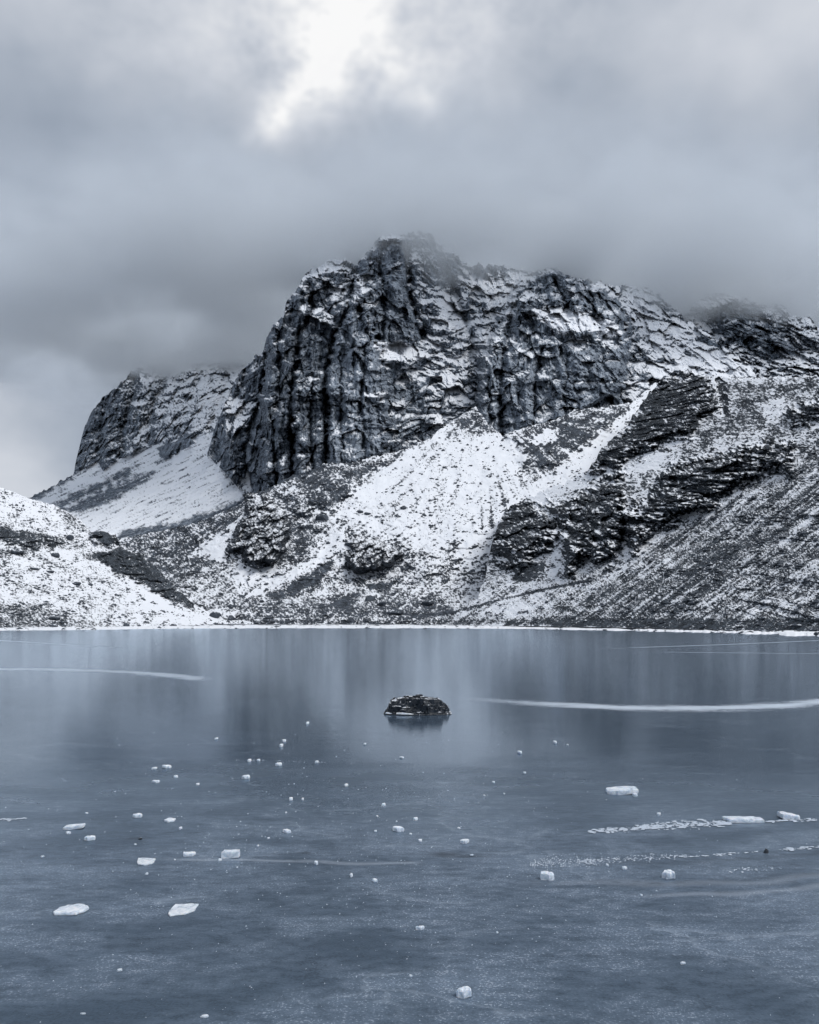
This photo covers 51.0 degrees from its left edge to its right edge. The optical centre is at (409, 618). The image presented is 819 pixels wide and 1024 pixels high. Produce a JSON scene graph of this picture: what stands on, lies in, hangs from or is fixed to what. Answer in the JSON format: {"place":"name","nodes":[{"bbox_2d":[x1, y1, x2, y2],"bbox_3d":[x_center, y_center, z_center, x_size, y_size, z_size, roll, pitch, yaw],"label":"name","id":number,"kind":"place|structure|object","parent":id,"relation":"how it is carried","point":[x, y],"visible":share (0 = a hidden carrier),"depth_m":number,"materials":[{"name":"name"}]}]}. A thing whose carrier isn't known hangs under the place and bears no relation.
{"place":"outdoors","nodes":[
{"label":"outdoors","id":0,"kind":"place"},
{"bbox_2d":[0,488,252,627],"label":"hillside","id":1,"kind":"structure","parent":0,"point":[85,566],"depth_m":339.65,"materials":[{"name":"white snow"}]},
{"bbox_2d":[11,548,24,553],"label":"boulder","id":2,"kind":"object","parent":1,"relation":"on","point":[16,551],"visible":1,"depth_m":328.21,"materials":[{"name":"grey stone"}]},
{"bbox_2d":[48,614,60,619],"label":"boulder","id":3,"kind":"object","parent":1,"relation":"on","point":[53,617],"visible":1,"depth_m":262.28,"materials":[{"name":"grey stone"}]},
{"bbox_2d":[51,553,59,557],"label":"boulder","id":4,"kind":"object","parent":1,"relation":"on","point":[56,555],"visible":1,"depth_m":346.05,"materials":[{"name":"grey stone"}]},
{"bbox_2d":[66,535,73,539],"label":"boulder","id":5,"kind":"object","parent":1,"relation":"on","point":[69,537],"visible":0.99,"depth_m":381.77,"materials":[{"name":"grey stone"}]},
{"bbox_2d":[0,491,243,626],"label":"hillside stones","id":6,"kind":"object","parent":1,"relation":"on","point":[174,604],"visible":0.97,"depth_m":323.29,"materials":[{"name":"grey stone"}]},
{"bbox_2d":[209,612,220,617],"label":"boulder","id":7,"kind":"object","parent":1,"relation":"on","point":[215,614],"visible":0.99,"depth_m":343.84,"materials":[{"name":"grey stone"}]},
{"bbox_2d":[29,342,264,538],"bbox_3d":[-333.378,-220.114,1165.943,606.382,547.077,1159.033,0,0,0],"label":"cliff","id":8,"kind":"structure","parent":0,"point":[144,464],"depth_m":1129.57,"materials":[{"name":"snow"}]},
{"bbox_2d":[0,628,818,1023],"bbox_3d":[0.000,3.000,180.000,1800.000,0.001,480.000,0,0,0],"label":"lake","id":9,"kind":"structure","parent":0,"point":[694,726],"depth_m":12.35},
{"bbox_2d":[53,904,88,915],"bbox_3d":[-3.464,2.985,8.818,0.327,0.032,0.291,0,0,0],"label":"ice chunk","id":10,"kind":"object","parent":9,"relation":"on","point":[71,910],"visible":1,"depth_m":8.78,"materials":[{"name":"white ice"}]},
{"bbox_2d":[63,823,85,829],"bbox_3d":[-4.802,2.975,12.305,0.276,0.072,0.190,0,0,0],"label":"ice chunk","id":11,"kind":"object","parent":9,"relation":"on","point":[73,826],"visible":1,"depth_m":12.24,"materials":[{"name":"white ice"}]},
{"bbox_2d":[84,835,95,840],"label":"ice chunk","id":12,"kind":"object","parent":9,"relation":"on","point":[89,838],"visible":1,"depth_m":11.62,"materials":[{"name":"white ice"}]},
{"bbox_2d":[133,813,141,817],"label":"ice chunk","id":13,"kind":"object","parent":9,"relation":"on","point":[138,815],"visible":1,"depth_m":12.95,"materials":[{"name":"white ice"}]},
{"bbox_2d":[137,858,155,865],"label":"ice chunk","id":14,"kind":"object","parent":9,"relation":"on","point":[144,861],"visible":1,"depth_m":10.57,"materials":[{"name":"white ice"}]},
{"bbox_2d":[164,818,175,822],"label":"ice chunk","id":15,"kind":"object","parent":9,"relation":"on","point":[167,820],"visible":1,"depth_m":12.71,"materials":[{"name":"white ice"}]},
{"bbox_2d":[168,903,198,916],"bbox_3d":[-2.330,2.990,8.826,0.255,0.021,0.376,0,0,0],"label":"ice chunk","id":16,"kind":"object","parent":9,"relation":"on","point":[179,909],"visible":1,"depth_m":8.81,"materials":[{"name":"white ice"}]},
{"bbox_2d":[183,851,195,856],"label":"ice chunk","id":17,"kind":"object","parent":9,"relation":"on","point":[188,854],"visible":1,"depth_m":10.85,"materials":[{"name":"white ice"}]},
{"bbox_2d":[221,849,239,858],"bbox_3d":[-2.248,2.955,10.804,0.228,0.105,0.128,0,0,0],"label":"ice chunk","id":18,"kind":"object","parent":9,"relation":"on","point":[228,854],"visible":1,"depth_m":10.75,"materials":[{"name":"white ice"}]},
{"bbox_2d":[242,775,249,778],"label":"ice chunk","id":19,"kind":"object","parent":9,"relation":"on","point":[245,776],"visible":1,"depth_m":16.10,"materials":[{"name":"white ice"}]},
{"bbox_2d":[283,829,290,832],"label":"ice chunk","id":20,"kind":"object","parent":9,"relation":"on","point":[286,831],"visible":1,"depth_m":12.03,"materials":[{"name":"white ice"}]},
{"bbox_2d":[0,759,776,872],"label":"frost flakes","id":21,"kind":"object","parent":9,"relation":"on","point":[8,819],"visible":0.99,"depth_m":12.79,"materials":[{"name":"grey ice"}]},
{"bbox_2d":[393,826,403,831],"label":"ice chunk","id":22,"kind":"object","parent":9,"relation":"on","point":[398,828],"visible":1,"depth_m":12.11,"materials":[{"name":"white ice"}]},
{"bbox_2d":[5,732,813,1022],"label":"ice crumbs","id":23,"kind":"object","parent":9,"relation":"on","point":[377,882],"visible":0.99,"depth_m":10.19,"materials":[{"name":"grey ice"}]},
{"bbox_2d":[384,694,451,715],"bbox_3d":[0.258,2.789,27.366,2.290,0.722,1.500,0,0,0],"label":"lake rock","id":24,"kind":"object","parent":9,"relation":"in","point":[419,705],"visible":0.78,"depth_m":26.84,"materials":[{"name":"black stone"}]},
{"bbox_2d":[416,925,423,929],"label":"ice chunk","id":25,"kind":"object","parent":9,"relation":"on","point":[420,927],"visible":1,"depth_m":8.28,"materials":[{"name":"white ice"}]},
{"bbox_2d":[456,986,471,998],"bbox_3d":[0.433,2.965,6.827,0.124,0.079,0.092,0,0,-20],"label":"ice chunk","id":26,"kind":"object","parent":9,"relation":"on","point":[463,992],"visible":1,"depth_m":6.80,"materials":[{"name":"white ice"}]},
{"bbox_2d":[460,839,468,843],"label":"ice chunk","id":27,"kind":"object","parent":9,"relation":"on","point":[464,841],"visible":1,"depth_m":11.47,"materials":[{"name":"white ice"}]},
{"bbox_2d":[540,871,553,880],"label":"ice chunk","id":28,"kind":"object","parent":9,"relation":"on","point":[546,875],"visible":1,"depth_m":9.85,"materials":[{"name":"white ice"}]},
{"bbox_2d":[606,786,638,794],"bbox_3d":[3.652,2.959,14.807,0.532,0.122,0.376,0,0,0],"label":"ice chunk","id":29,"kind":"object","parent":9,"relation":"on","point":[621,790],"visible":1,"depth_m":14.68,"materials":[{"name":"white ice"}]},
{"bbox_2d":[662,869,674,878],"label":"ice chunk","id":30,"kind":"object","parent":9,"relation":"on","point":[668,874],"visible":1,"depth_m":9.91,"materials":[{"name":"white ice"}]},
{"bbox_2d":[530,846,818,869],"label":"frost flakes","id":31,"kind":"object","parent":9,"relation":"on","point":[789,848],"visible":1,"depth_m":10.71,"materials":[{"name":"grey ice"}]},
{"bbox_2d":[588,818,816,832],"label":"frost flakes","id":32,"kind":"object","parent":9,"relation":"on","point":[643,827],"visible":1,"depth_m":12.43,"materials":[{"name":"grey ice"}]},
{"bbox_2d":[722,816,764,822],"bbox_3d":[4.954,2.972,12.729,0.562,0.060,0.265,0,0,0],"label":"ice chunk","id":33,"kind":"object","parent":9,"relation":"on","point":[742,819],"visible":1,"depth_m":12.63,"materials":[{"name":"white ice"}]},
{"bbox_2d":[777,811,799,819],"bbox_3d":[5.710,2.963,12.924,0.272,0.099,0.287,0,0,0],"label":"ice chunk","id":34,"kind":"object","parent":9,"relation":"on","point":[785,815],"visible":1,"depth_m":12.81,"materials":[{"name":"white ice"}]},
{"bbox_2d":[0,624,818,636],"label":"shore","id":35,"kind":"structure","parent":0,"point":[784,633],"depth_m":265.87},
{"bbox_2d":[4,623,799,634],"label":"shore stones","id":36,"kind":"object","parent":35,"relation":"on","point":[276,626],"visible":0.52,"depth_m":227.69,"materials":[{"name":"grey stone"}]},
{"bbox_2d":[753,627,765,630],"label":"boulder","id":37,"kind":"object","parent":35,"relation":"on","point":[759,629],"visible":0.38,"depth_m":181.69,"materials":[{"name":"grey stone"}]},
{"bbox_2d":[0,0,818,497],"label":"sky","id":38,"kind":"structure","parent":0,"point":[173,172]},
{"bbox_2d":[118,376,806,624],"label":"talus slope","id":39,"kind":"structure","parent":0,"point":[196,549],"depth_m":516.40,"materials":[{"name":"white snow"}]},
{"bbox_2d":[224,491,290,568],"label":"rock outcrop","id":40,"kind":"object","parent":39,"relation":"on","point":[261,535],"visible":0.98,"depth_m":483.01,"materials":[{"name":"grey stone"}]},
{"bbox_2d":[315,514,328,520],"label":"boulder","id":41,"kind":"object","parent":39,"relation":"on","point":[321,517],"visible":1,"depth_m":510.21,"materials":[{"name":"grey stone"}]},
{"bbox_2d":[365,595,375,601],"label":"boulder","id":42,"kind":"object","parent":39,"relation":"on","point":[369,598],"visible":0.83,"depth_m":395.84,"materials":[{"name":"grey stone"}]},
{"bbox_2d":[344,533,403,573],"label":"rock outcrop","id":43,"kind":"object","parent":39,"relation":"on","point":[363,555],"visible":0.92,"depth_m":451.65,"materials":[{"name":"grey stone"}]},
{"bbox_2d":[377,601,386,605],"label":"boulder","id":44,"kind":"object","parent":39,"relation":"on","point":[381,603],"visible":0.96,"depth_m":380.55,"materials":[{"name":"grey stone"}]},
{"bbox_2d":[387,609,403,614],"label":"boulder","id":45,"kind":"object","parent":39,"relation":"on","point":[395,612],"visible":0.91,"depth_m":354.41,"materials":[{"name":"grey stone"}]},
{"bbox_2d":[421,599,433,605],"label":"boulder","id":46,"kind":"object","parent":39,"relation":"on","point":[427,602],"visible":0.93,"depth_m":379.79,"materials":[{"name":"grey stone"}]},
{"bbox_2d":[134,379,774,623],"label":"talus stones","id":47,"kind":"object","parent":39,"relation":"on","point":[323,574],"visible":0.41,"depth_m":497.61,"materials":[{"name":"grey stone"}]},
{"bbox_2d":[207,229,763,492],"bbox_3d":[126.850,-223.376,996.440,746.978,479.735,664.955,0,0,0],"label":"mountain","id":48,"kind":"structure","parent":0,"point":[391,343],"depth_m":857.40,"materials":[{"name":"stone"}]},
{"bbox_2d":[436,368,818,631],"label":"scree hillside","id":49,"kind":"structure","parent":0,"point":[629,548],"depth_m":297.32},
{"bbox_2d":[443,369,818,630],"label":"scree stones","id":50,"kind":"object","parent":49,"relation":"on","point":[778,564],"visible":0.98,"depth_m":277.61,"materials":[{"name":"grey stone"}]},
{"bbox_2d":[682,292,818,377],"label":"peak","id":51,"kind":"structure","parent":0,"point":[774,340],"depth_m":1074.75,"materials":[{"name":"stone"}]}
]}

